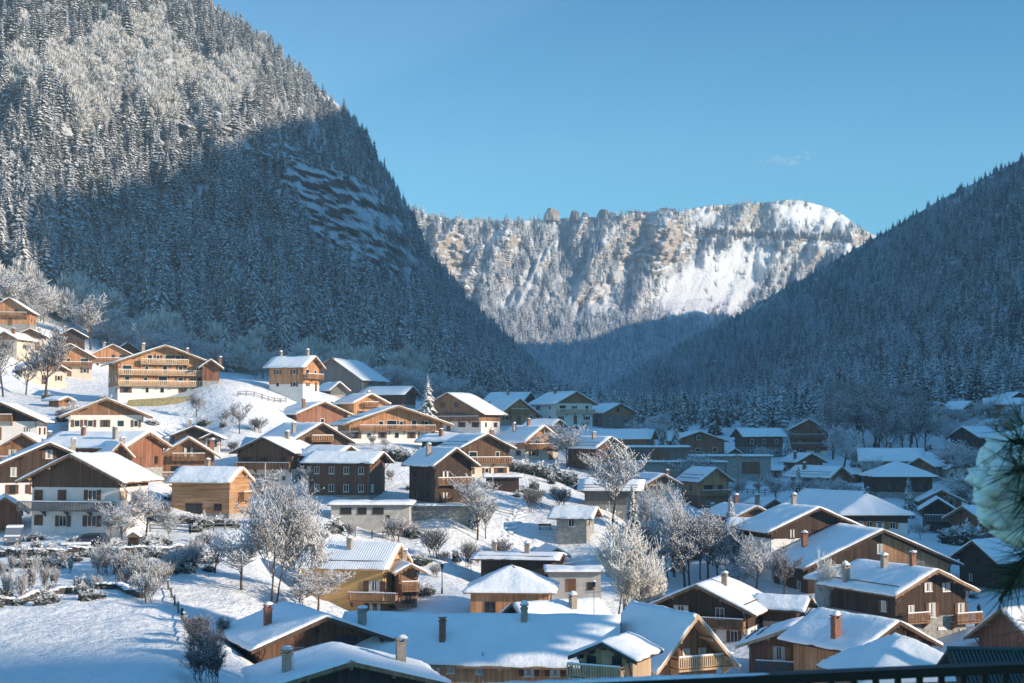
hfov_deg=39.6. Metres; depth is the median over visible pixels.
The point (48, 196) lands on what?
spruce tree
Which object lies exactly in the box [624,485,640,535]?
spruce tree
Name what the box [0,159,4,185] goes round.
spruce tree
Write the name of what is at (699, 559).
bare tree
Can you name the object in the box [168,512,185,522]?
leafy bush
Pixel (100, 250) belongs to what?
spruce tree
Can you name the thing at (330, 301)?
spruce tree
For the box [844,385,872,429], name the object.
bare tree
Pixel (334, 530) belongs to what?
bush
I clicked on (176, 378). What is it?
window
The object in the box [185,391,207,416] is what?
bare tree
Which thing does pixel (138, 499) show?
frosted tree
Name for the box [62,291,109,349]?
frosted tree
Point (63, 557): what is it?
bush
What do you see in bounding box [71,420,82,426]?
window
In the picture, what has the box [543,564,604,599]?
annex building
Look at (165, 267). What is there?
spruce tree
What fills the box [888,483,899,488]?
window
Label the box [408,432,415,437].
window
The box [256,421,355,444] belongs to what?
chalet
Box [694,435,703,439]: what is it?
window
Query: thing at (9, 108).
spruce tree
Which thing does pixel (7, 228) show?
spruce tree
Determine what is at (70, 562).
bush
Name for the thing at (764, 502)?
chalet
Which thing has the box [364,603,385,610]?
window
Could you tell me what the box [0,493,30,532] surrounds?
chalet
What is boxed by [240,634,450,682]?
chalet
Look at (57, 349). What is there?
bare tree
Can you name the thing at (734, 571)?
frosted tree
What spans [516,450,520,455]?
window
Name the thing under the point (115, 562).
bush
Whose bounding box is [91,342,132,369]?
chalet
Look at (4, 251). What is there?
spruce tree
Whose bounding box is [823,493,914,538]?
chalet
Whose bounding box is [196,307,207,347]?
spruce tree
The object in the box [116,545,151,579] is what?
bush
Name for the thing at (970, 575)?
window
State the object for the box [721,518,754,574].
bare tree
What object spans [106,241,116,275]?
spruce tree
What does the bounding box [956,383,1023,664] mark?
pine branch
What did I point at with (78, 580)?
leafy bush
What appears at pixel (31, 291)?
frosted tree
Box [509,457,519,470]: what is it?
leafy bush
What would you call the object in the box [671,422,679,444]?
spruce tree
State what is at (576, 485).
chalet
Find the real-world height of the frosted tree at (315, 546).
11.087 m
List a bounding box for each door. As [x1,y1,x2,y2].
[140,456,143,466]
[380,483,382,494]
[517,416,520,423]
[549,450,552,459]
[566,579,575,591]
[632,450,639,459]
[650,450,667,459]
[742,462,759,473]
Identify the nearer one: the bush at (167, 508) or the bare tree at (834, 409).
the bush at (167, 508)
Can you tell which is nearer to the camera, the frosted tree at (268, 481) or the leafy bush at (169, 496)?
the leafy bush at (169, 496)
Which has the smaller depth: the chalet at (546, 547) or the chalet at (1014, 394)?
the chalet at (546, 547)
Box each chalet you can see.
[0,297,40,332]
[0,327,37,361]
[0,401,56,443]
[0,430,51,458]
[0,437,76,507]
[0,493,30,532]
[13,358,71,387]
[15,451,163,537]
[19,327,49,356]
[42,425,172,476]
[45,341,96,379]
[50,326,88,350]
[58,397,153,431]
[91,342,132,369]
[96,435,134,458]
[100,342,206,401]
[118,342,140,353]
[162,436,220,486]
[165,457,255,518]
[169,418,212,443]
[198,356,223,385]
[198,432,227,456]
[229,429,310,486]
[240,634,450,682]
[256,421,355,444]
[263,348,325,401]
[283,397,353,426]
[291,535,412,610]
[297,445,358,470]
[300,451,394,499]
[319,381,350,397]
[328,405,453,444]
[332,390,390,414]
[342,600,620,682]
[359,386,420,407]
[388,547,427,611]
[401,442,480,503]
[414,428,461,447]
[415,392,507,432]
[437,428,516,476]
[461,565,559,612]
[470,540,566,576]
[483,389,535,406]
[490,397,542,425]
[497,418,561,459]
[500,590,611,614]
[523,418,567,427]
[528,388,598,427]
[534,543,570,564]
[547,505,602,544]
[563,431,627,475]
[567,631,663,678]
[571,428,658,444]
[572,471,601,487]
[592,403,638,428]
[620,600,740,674]
[633,469,682,504]
[650,570,767,643]
[667,430,728,453]
[675,466,735,508]
[692,502,715,518]
[701,493,766,527]
[725,517,750,555]
[729,428,786,456]
[733,492,863,580]
[734,616,803,671]
[742,493,782,509]
[777,450,827,469]
[777,607,942,682]
[784,461,853,489]
[787,418,830,455]
[803,560,847,608]
[816,550,982,639]
[816,632,955,682]
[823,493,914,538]
[844,467,862,482]
[856,441,925,480]
[858,461,938,504]
[907,456,947,482]
[914,487,966,516]
[917,496,955,533]
[925,447,951,463]
[937,646,1023,682]
[940,456,973,478]
[941,505,994,537]
[943,401,979,422]
[945,423,1001,453]
[948,537,1023,591]
[962,605,1023,646]
[965,418,1016,429]
[982,395,1023,423]
[989,392,1023,397]
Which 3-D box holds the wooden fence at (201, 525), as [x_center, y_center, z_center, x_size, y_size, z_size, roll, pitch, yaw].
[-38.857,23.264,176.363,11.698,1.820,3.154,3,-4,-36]
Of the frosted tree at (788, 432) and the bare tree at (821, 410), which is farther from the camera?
the bare tree at (821, 410)
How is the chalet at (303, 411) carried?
on the ground
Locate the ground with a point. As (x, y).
(114, 635)
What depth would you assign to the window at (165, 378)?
301.63 m
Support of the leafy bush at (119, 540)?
on the ground
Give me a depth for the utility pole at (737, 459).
260.91 m
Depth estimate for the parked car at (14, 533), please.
164.09 m
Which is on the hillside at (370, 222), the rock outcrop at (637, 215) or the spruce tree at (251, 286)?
the spruce tree at (251, 286)
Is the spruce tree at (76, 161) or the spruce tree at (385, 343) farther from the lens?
the spruce tree at (76, 161)
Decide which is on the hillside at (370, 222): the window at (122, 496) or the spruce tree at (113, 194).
the spruce tree at (113, 194)
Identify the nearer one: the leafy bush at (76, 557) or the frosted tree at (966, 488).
the leafy bush at (76, 557)
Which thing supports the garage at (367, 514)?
on the ground
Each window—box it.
[6,485,18,493]
[8,450,15,455]
[10,467,16,476]
[25,484,31,493]
[41,450,56,458]
[55,376,61,380]
[55,515,70,526]
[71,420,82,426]
[80,358,88,365]
[81,368,88,372]
[82,515,100,526]
[84,420,95,426]
[84,490,100,500]
[100,420,109,426]
[117,420,123,426]
[119,490,126,499]
[120,387,131,392]
[122,365,131,372]
[131,420,140,426]
[147,354,152,363]
[154,355,161,359]
[154,456,157,463]
[158,376,167,385]
[162,366,167,374]
[165,355,173,363]
[171,466,179,473]
[172,355,183,360]
[175,377,185,380]
[176,366,184,369]
[178,388,187,392]
[183,447,193,458]
[185,503,202,513]
[208,440,216,446]
[213,504,221,510]
[241,456,251,466]
[251,474,263,481]
[255,651,261,656]
[260,457,266,463]
[274,370,280,374]
[280,457,285,467]
[291,369,297,373]
[291,382,297,386]
[313,484,319,491]
[314,467,319,473]
[328,484,333,491]
[329,467,333,473]
[332,635,357,644]
[340,508,351,513]
[343,485,348,491]
[344,467,348,473]
[349,432,360,438]
[357,508,366,513]
[358,467,363,474]
[358,485,363,491]
[363,581,385,591]
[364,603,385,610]
[372,508,383,513]
[378,432,386,437]
[387,420,396,428]
[394,432,398,437]
[397,421,405,424]
[401,592,414,603]
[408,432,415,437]
[411,420,416,428]
[412,490,417,497]
[422,421,430,424]
[440,492,450,498]
[442,471,448,482]
[444,412,451,419]
[446,668,454,673]
[455,412,464,415]
[458,422,464,426]
[469,451,476,461]
[472,422,478,426]
[474,668,481,674]
[483,468,490,472]
[484,602,495,612]
[494,468,506,472]
[503,416,510,419]
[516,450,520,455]
[519,669,538,676]
[529,450,538,455]
[545,670,564,676]
[559,405,565,411]
[568,520,573,526]
[572,461,576,466]
[586,655,595,663]
[587,582,592,589]
[611,656,622,665]
[674,605,687,610]
[682,648,689,662]
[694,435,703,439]
[698,647,706,660]
[704,485,712,494]
[715,607,723,619]
[717,485,722,490]
[726,630,741,642]
[749,439,754,443]
[761,439,767,443]
[767,646,790,660]
[773,439,779,443]
[789,529,795,538]
[797,581,800,590]
[864,521,874,526]
[871,521,887,528]
[877,544,882,553]
[878,600,888,612]
[887,522,897,528]
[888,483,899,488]
[908,605,913,617]
[914,483,918,488]
[919,483,931,488]
[924,582,932,591]
[925,602,938,617]
[935,523,941,528]
[942,583,950,591]
[954,602,967,617]
[968,573,972,582]
[975,556,981,565]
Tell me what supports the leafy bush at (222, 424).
on the ground
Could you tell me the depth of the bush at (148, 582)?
129.28 m
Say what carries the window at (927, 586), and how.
in the chalet at (925, 600)
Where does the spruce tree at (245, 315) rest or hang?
on the hillside at (370, 222)
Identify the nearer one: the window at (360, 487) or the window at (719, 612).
the window at (719, 612)
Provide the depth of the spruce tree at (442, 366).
542.55 m
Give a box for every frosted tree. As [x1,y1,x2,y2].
[0,264,36,299]
[0,269,34,300]
[2,272,58,305]
[19,294,49,323]
[22,336,32,351]
[28,299,49,320]
[34,287,56,322]
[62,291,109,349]
[91,319,114,345]
[94,501,144,540]
[96,305,126,344]
[98,516,119,538]
[104,315,130,343]
[106,326,134,344]
[120,481,170,538]
[123,331,136,345]
[129,321,169,350]
[136,325,177,345]
[150,509,182,538]
[160,334,190,350]
[167,332,204,349]
[177,330,205,353]
[181,345,202,356]
[197,338,238,363]
[207,528,279,589]
[230,474,323,602]
[246,352,259,375]
[250,467,285,498]
[251,361,264,374]
[257,347,280,364]
[257,353,267,378]
[270,490,334,597]
[286,562,356,609]
[287,576,316,603]
[294,465,314,485]
[372,361,407,385]
[378,366,394,382]
[378,437,390,447]
[392,373,410,385]
[394,369,412,383]
[404,376,424,386]
[414,369,445,387]
[415,378,426,399]
[415,379,436,394]
[433,384,448,395]
[440,377,468,392]
[447,471,505,539]
[451,374,470,392]
[469,386,479,396]
[475,386,488,398]
[521,432,549,447]
[542,423,589,466]
[578,451,618,476]
[580,419,592,426]
[589,436,653,526]
[592,506,673,613]
[623,420,658,428]
[629,551,667,602]
[633,480,666,543]
[643,420,665,444]
[644,474,699,579]
[646,411,675,436]
[663,451,720,471]
[673,508,743,578]
[715,543,735,566]
[719,560,757,580]
[728,475,749,492]
[729,529,774,588]
[732,404,742,420]
[754,446,776,454]
[756,471,791,498]
[781,426,796,443]
[783,411,820,427]
[799,476,837,490]
[813,475,845,489]
[814,550,840,608]
[817,422,864,466]
[835,441,870,467]
[836,480,857,490]
[856,455,884,470]
[904,408,938,451]
[908,523,933,538]
[927,439,974,477]
[929,412,962,442]
[932,403,947,420]
[932,403,976,423]
[932,480,972,504]
[938,467,975,504]
[941,473,974,504]
[942,437,979,471]
[965,396,1004,418]
[968,417,1009,426]
[1000,400,1023,421]
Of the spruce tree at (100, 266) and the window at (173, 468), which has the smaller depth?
the window at (173, 468)
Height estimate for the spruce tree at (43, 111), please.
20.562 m
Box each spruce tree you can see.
[0,65,6,104]
[0,82,16,121]
[0,102,16,132]
[0,135,8,166]
[0,147,12,192]
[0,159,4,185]
[0,165,12,200]
[0,172,12,204]
[0,198,9,244]
[0,212,10,267]
[2,213,9,241]
[3,105,12,129]
[3,186,13,231]
[5,231,18,269]
[6,194,33,246]
[8,112,18,141]
[8,127,17,155]
[9,150,21,192]
[9,223,31,268]
[11,172,22,213]
[14,167,27,188]
[15,116,26,162]
[16,85,28,119]
[17,107,25,126]
[18,163,24,179]
[19,171,27,198]
[21,177,40,230]
[22,191,33,235]
[23,133,44,177]
[25,149,37,177]
[28,174,37,202]
[29,208,43,250]
[30,89,52,131]
[31,242,42,277]
[32,165,43,190]
[34,141,47,185]
[35,189,47,227]
[37,223,59,273]
[37,238,58,287]
[38,158,44,183]
[40,178,53,211]
[42,151,53,180]
[42,185,56,226]
[44,203,57,238]
[46,226,57,276]
[48,215,57,241]
[49,129,56,158]
[50,103,60,145]
[52,226,61,267]
[53,190,77,232]
[53,211,62,249]
[55,182,69,208]
[56,241,70,283]
[60,216,75,255]
[63,261,73,292]
[66,148,83,191]
[68,181,87,229]
[70,251,77,277]
[72,228,80,270]
[78,227,85,257]
[79,240,89,272]
[80,197,94,242]
[80,238,89,271]
[84,224,96,263]
[85,256,97,289]
[88,131,103,171]
[89,182,100,212]
[92,239,104,274]
[95,212,106,247]
[95,252,107,286]
[99,226,113,260]
[99,256,114,289]
[103,248,114,274]
[104,169,120,211]
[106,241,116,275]
[111,225,121,266]
[112,268,127,311]
[115,166,122,201]
[117,228,132,272]
[118,148,130,183]
[120,223,126,248]
[121,92,136,128]
[122,173,132,213]
[125,248,139,294]
[128,212,138,249]
[128,238,142,269]
[132,255,143,297]
[137,267,151,314]
[138,217,148,250]
[142,242,151,279]
[146,279,165,314]
[150,216,166,244]
[150,227,161,247]
[150,235,158,262]
[152,238,177,293]
[152,263,172,304]
[153,241,176,301]
[154,256,169,287]
[158,275,171,313]
[166,273,177,313]
[170,230,181,266]
[170,273,179,314]
[175,266,181,300]
[176,265,186,312]
[177,211,187,235]
[181,214,187,251]
[181,276,195,321]
[181,289,194,329]
[183,181,195,220]
[183,254,188,269]
[184,314,199,352]
[185,233,201,270]
[187,260,197,301]
[187,268,197,306]
[192,295,204,333]
[193,256,205,291]
[195,241,207,279]
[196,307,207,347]
[197,282,206,311]
[200,235,208,272]
[204,298,213,327]
[206,283,216,319]
[212,261,224,293]
[215,263,230,303]
[215,283,224,320]
[215,289,235,325]
[218,324,234,372]
[221,301,237,344]
[224,252,230,271]
[227,266,240,312]
[228,288,241,336]
[229,255,240,276]
[229,259,239,295]
[229,302,239,340]
[239,297,251,336]
[240,244,259,290]
[243,291,269,347]
[244,221,254,251]
[247,272,256,305]
[251,285,266,312]
[260,283,267,315]
[264,245,280,284]
[264,263,278,292]
[265,299,275,335]
[271,273,285,298]
[271,285,281,328]
[276,293,286,338]
[276,322,287,355]
[277,254,292,287]
[277,265,290,290]
[277,306,294,352]
[282,272,287,302]
[286,299,296,351]
[287,285,305,336]
[292,234,307,271]
[297,298,307,342]
[299,282,307,317]
[304,287,321,335]
[310,254,320,289]
[314,315,324,343]
[315,286,323,324]
[321,291,338,330]
[321,301,333,344]
[330,320,340,349]
[338,312,350,346]
[344,315,351,341]
[349,317,363,349]
[356,288,377,343]
[359,316,374,348]
[368,287,374,313]
[368,289,373,311]
[372,349,382,371]
[373,303,381,337]
[374,338,389,382]
[379,314,390,348]
[379,329,390,356]
[391,305,406,346]
[401,320,417,350]
[418,376,437,417]
[427,355,445,390]
[428,334,439,358]
[431,360,444,398]
[435,348,440,362]
[438,337,452,382]
[439,348,453,388]
[439,354,448,391]
[451,353,461,381]
[456,351,460,366]
[460,349,468,367]
[461,361,471,392]
[467,363,474,388]
[468,483,480,532]
[469,354,479,386]
[475,353,483,387]
[479,362,493,394]
[490,361,496,387]
[493,357,509,390]
[498,370,508,391]
[505,364,514,391]
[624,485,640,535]
[659,420,668,444]
[668,557,682,572]
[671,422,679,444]
[723,496,735,526]
[783,433,792,455]
[789,466,803,496]
[849,434,860,466]
[902,475,916,519]
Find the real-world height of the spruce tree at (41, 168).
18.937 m
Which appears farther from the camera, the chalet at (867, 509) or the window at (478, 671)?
the chalet at (867, 509)
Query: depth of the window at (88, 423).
239.95 m
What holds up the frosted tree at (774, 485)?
on the ground
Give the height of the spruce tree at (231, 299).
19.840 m
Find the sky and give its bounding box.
[213,0,1023,235]
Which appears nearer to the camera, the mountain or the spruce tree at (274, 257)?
the spruce tree at (274, 257)
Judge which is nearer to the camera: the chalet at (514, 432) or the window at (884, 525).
the window at (884, 525)
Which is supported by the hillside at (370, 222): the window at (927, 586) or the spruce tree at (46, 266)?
the spruce tree at (46, 266)
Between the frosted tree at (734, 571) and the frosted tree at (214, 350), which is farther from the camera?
the frosted tree at (214, 350)
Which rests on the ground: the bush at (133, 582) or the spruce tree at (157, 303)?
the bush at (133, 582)
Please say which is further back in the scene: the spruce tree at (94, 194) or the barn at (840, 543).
the spruce tree at (94, 194)
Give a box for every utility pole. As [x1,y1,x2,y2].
[264,463,265,501]
[715,420,716,453]
[733,453,741,496]
[758,460,759,495]
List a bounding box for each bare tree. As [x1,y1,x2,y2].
[0,334,22,396]
[11,348,43,394]
[21,323,77,397]
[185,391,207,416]
[196,531,236,572]
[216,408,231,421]
[227,400,254,433]
[474,498,496,538]
[628,511,671,563]
[656,508,712,586]
[670,511,709,585]
[686,532,714,579]
[687,506,741,575]
[693,506,729,564]
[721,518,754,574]
[763,538,805,593]
[810,389,852,458]
[814,399,835,429]
[820,397,857,427]
[833,384,874,434]
[837,391,879,446]
[839,386,859,422]
[842,386,882,441]
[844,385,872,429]
[853,383,900,447]
[860,400,891,447]
[863,399,909,447]
[863,414,884,445]
[884,389,917,428]
[885,399,920,447]
[891,392,936,447]
[896,381,921,404]
[897,389,937,443]
[897,400,937,447]
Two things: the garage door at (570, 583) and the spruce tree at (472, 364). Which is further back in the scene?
the spruce tree at (472, 364)
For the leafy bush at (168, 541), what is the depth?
164.33 m
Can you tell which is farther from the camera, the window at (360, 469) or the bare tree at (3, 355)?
the bare tree at (3, 355)
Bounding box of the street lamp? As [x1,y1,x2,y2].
[440,562,443,593]
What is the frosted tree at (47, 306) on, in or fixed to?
on the ground
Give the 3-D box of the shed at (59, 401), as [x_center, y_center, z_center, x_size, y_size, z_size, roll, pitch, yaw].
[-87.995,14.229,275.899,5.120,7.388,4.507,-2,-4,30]
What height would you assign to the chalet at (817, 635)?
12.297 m
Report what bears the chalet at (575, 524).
on the ground
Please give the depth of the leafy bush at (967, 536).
219.85 m
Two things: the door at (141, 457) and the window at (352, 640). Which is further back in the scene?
the door at (141, 457)
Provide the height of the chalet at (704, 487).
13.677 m
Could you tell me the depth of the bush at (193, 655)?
94.15 m
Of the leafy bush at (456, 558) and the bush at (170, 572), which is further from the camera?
the leafy bush at (456, 558)
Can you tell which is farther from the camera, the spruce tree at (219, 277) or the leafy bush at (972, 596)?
the spruce tree at (219, 277)
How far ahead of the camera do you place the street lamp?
168.86 m
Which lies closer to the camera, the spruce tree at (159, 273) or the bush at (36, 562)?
the bush at (36, 562)
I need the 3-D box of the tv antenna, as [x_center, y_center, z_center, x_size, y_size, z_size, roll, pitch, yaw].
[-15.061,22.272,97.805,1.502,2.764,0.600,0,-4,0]
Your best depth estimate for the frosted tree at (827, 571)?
158.03 m
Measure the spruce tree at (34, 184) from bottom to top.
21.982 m
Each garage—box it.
[327,499,416,535]
[623,445,690,459]
[688,454,773,481]
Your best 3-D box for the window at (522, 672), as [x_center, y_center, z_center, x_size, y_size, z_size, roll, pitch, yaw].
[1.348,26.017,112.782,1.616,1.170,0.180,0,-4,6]
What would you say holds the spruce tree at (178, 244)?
on the hillside at (370, 222)
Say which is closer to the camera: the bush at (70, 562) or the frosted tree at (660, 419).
the bush at (70, 562)
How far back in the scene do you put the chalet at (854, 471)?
316.08 m
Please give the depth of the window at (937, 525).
244.56 m
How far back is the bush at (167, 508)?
180.56 m
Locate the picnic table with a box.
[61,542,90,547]
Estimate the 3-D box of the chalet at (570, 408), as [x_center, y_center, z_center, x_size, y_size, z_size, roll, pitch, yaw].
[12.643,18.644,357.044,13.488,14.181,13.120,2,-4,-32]
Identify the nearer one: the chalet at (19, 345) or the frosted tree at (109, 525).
the frosted tree at (109, 525)
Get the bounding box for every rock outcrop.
[544,208,559,221]
[569,210,579,222]
[581,212,588,223]
[596,209,616,220]
[628,210,641,220]
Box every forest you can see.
[0,0,597,397]
[409,197,867,394]
[559,151,1023,434]
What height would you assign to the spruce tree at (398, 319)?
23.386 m
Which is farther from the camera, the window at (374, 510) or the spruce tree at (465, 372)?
the spruce tree at (465, 372)
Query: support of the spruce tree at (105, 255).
on the hillside at (370, 222)
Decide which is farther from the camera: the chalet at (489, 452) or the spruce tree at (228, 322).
the spruce tree at (228, 322)
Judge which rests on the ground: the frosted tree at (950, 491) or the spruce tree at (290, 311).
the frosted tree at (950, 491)
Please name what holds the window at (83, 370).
in the chalet at (77, 361)
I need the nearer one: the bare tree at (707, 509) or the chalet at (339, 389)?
the bare tree at (707, 509)
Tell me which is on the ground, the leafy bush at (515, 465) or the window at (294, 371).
the leafy bush at (515, 465)
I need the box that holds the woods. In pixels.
[0,0,495,396]
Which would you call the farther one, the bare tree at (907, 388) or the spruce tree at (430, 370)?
the spruce tree at (430, 370)
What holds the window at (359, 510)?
in the garage at (367, 514)
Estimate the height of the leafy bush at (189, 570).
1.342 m
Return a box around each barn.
[214,601,395,663]
[319,358,390,395]
[577,478,646,521]
[764,523,963,593]
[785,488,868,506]
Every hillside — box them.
[0,0,476,397]
[636,160,1023,388]
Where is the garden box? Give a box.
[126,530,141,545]
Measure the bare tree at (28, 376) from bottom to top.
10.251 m
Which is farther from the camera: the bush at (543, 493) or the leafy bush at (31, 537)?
the bush at (543, 493)
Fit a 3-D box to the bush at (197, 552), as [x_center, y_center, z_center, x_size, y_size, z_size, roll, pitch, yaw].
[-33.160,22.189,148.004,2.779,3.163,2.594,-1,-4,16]
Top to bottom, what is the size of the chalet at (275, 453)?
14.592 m
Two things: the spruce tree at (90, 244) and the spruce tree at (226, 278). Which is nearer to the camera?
the spruce tree at (90, 244)
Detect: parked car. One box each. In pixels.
[3,525,23,544]
[69,533,109,545]
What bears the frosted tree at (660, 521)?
on the ground
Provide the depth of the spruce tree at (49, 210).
512.89 m
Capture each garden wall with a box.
[0,543,201,556]
[0,585,74,603]
[94,581,145,597]
[412,503,471,525]
[636,460,727,488]
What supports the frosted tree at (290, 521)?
on the ground
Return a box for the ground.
[0,319,1023,682]
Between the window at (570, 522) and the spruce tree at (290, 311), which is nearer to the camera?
the window at (570, 522)
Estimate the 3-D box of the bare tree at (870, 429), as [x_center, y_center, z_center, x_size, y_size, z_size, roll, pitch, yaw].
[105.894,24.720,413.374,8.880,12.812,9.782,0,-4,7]
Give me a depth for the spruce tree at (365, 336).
549.94 m
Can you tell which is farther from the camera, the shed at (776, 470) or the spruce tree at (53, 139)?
the spruce tree at (53, 139)
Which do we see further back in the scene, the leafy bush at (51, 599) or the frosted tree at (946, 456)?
the frosted tree at (946, 456)
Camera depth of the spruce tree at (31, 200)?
513.60 m
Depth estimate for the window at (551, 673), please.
112.54 m
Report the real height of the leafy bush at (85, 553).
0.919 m
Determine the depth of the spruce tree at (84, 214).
578.07 m
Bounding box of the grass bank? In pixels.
[127,396,189,405]
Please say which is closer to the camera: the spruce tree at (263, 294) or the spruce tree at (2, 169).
the spruce tree at (263, 294)
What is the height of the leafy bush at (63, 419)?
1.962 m
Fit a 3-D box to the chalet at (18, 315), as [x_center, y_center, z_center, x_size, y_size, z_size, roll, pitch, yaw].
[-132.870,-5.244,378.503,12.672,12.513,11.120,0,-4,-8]
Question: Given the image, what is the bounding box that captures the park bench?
[538,524,551,529]
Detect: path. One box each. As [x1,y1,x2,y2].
[264,554,298,570]
[501,501,527,544]
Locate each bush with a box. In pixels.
[0,558,6,574]
[0,568,14,594]
[0,588,13,596]
[0,591,7,604]
[8,553,16,570]
[11,567,29,596]
[11,597,23,605]
[12,594,30,602]
[14,559,29,567]
[15,545,29,557]
[19,551,27,568]
[24,562,37,588]
[25,555,43,567]
[26,532,46,541]
[30,537,43,547]
[31,556,41,572]
[31,595,48,605]
[32,546,48,558]
[38,563,53,586]
[38,586,53,598]
[42,555,49,564]
[42,590,60,603]
[46,582,55,589]
[48,562,60,584]
[49,556,66,568]
[54,408,70,417]
[54,412,68,421]
[55,547,72,560]
[60,551,66,564]
[65,535,80,541]
[66,557,73,572]
[70,552,84,561]
[73,575,92,587]
[73,581,89,593]
[77,589,96,601]
[79,549,91,557]
[81,583,94,591]
[87,543,113,575]
[90,573,103,586]
[91,536,105,546]
[91,537,123,574]
[91,588,107,598]
[107,548,130,580]
[113,537,126,545]
[115,545,128,554]
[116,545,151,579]
[116,563,130,583]
[124,553,152,576]
[130,574,143,586]
[132,568,162,602]
[140,535,152,545]
[141,556,170,586]
[142,545,158,555]
[144,419,160,424]
[146,530,164,542]
[150,545,165,558]
[151,498,175,516]
[154,557,177,583]
[160,550,182,574]
[162,491,171,500]
[162,533,172,545]
[164,543,195,569]
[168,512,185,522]
[173,564,183,572]
[177,512,198,523]
[177,640,210,682]
[179,615,204,634]
[179,619,224,650]
[180,612,217,645]
[181,541,204,568]
[183,562,196,573]
[187,534,207,556]
[188,521,202,532]
[193,510,212,528]
[195,530,212,543]
[196,413,210,425]
[197,556,211,563]
[198,626,228,654]
[199,548,218,558]
[200,559,214,571]
[201,551,218,562]
[201,638,230,682]
[210,513,229,526]
[213,616,230,632]
[219,419,226,426]
[226,440,238,450]
[226,517,240,527]
[247,416,270,431]
[264,479,298,508]
[324,511,344,532]
[331,528,338,533]
[343,431,354,438]
[344,521,358,535]
[368,435,376,444]
[378,445,397,458]
[381,514,413,541]
[385,469,393,479]
[388,445,413,460]
[394,450,410,461]
[403,522,417,533]
[405,524,426,538]
[410,551,430,566]
[418,579,436,596]
[419,554,433,562]
[420,525,449,559]
[428,561,441,576]
[436,550,451,561]
[452,547,461,562]
[459,537,478,570]
[485,537,513,550]
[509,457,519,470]
[509,461,525,471]
[512,491,520,496]
[514,455,538,472]
[520,485,531,492]
[520,486,544,512]
[527,460,551,476]
[528,473,539,489]
[531,489,546,500]
[536,465,558,478]
[544,419,569,435]
[546,465,570,480]
[546,471,555,483]
[548,485,570,505]
[553,459,560,469]
[559,467,577,484]
[727,552,743,568]
[752,482,763,490]
[787,478,794,488]
[803,478,816,486]
[851,484,861,490]
[935,525,964,544]
[949,517,981,545]
[962,524,989,541]
[968,592,978,598]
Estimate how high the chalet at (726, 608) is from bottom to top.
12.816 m
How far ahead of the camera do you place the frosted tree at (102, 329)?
433.31 m
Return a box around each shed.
[41,396,76,407]
[724,447,742,453]
[753,593,818,626]
[771,465,787,478]
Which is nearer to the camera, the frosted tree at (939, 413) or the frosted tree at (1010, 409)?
the frosted tree at (1010, 409)
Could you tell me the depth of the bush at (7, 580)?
126.89 m
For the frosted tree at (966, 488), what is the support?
on the ground
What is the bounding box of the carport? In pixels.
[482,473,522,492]
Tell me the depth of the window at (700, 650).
113.10 m
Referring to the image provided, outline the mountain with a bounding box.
[413,199,875,391]
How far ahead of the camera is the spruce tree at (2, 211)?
478.21 m
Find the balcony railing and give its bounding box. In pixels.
[488,661,1023,682]
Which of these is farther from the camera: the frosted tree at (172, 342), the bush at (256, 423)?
the frosted tree at (172, 342)
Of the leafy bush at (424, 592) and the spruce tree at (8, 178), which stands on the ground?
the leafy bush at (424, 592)
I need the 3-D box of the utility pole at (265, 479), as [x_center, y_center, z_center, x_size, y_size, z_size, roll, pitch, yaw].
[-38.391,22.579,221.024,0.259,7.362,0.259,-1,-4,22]
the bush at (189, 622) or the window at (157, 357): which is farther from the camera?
the window at (157, 357)
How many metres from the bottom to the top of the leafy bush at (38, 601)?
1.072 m
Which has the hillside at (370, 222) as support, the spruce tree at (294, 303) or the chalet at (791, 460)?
the spruce tree at (294, 303)
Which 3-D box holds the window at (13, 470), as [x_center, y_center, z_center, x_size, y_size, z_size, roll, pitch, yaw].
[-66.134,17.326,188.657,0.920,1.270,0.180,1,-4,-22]
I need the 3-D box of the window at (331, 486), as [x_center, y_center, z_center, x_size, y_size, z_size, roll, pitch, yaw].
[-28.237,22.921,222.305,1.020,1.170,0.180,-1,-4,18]
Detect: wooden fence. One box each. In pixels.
[149,522,236,533]
[167,579,193,638]
[240,390,285,402]
[337,525,404,538]
[742,488,783,493]
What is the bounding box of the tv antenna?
[286,645,303,657]
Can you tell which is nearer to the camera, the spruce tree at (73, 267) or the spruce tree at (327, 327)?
the spruce tree at (73, 267)
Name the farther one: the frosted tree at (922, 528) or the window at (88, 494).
the frosted tree at (922, 528)
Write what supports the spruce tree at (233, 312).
on the hillside at (370, 222)
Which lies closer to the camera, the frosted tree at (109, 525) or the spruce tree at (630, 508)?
the frosted tree at (109, 525)
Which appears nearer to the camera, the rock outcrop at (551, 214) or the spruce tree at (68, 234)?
the spruce tree at (68, 234)
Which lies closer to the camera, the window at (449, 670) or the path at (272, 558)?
the window at (449, 670)
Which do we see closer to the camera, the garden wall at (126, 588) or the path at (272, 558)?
the garden wall at (126, 588)
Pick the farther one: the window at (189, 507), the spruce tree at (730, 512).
the spruce tree at (730, 512)
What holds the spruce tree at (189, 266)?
on the hillside at (370, 222)
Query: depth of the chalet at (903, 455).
315.59 m
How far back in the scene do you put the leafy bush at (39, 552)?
150.76 m
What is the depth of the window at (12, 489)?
188.52 m
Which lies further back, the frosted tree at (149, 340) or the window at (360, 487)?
the frosted tree at (149, 340)
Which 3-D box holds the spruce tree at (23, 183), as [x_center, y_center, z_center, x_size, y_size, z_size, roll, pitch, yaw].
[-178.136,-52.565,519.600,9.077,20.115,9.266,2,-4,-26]
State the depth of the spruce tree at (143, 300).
469.72 m
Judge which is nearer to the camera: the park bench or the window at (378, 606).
the window at (378, 606)
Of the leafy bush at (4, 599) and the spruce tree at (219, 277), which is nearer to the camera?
the leafy bush at (4, 599)

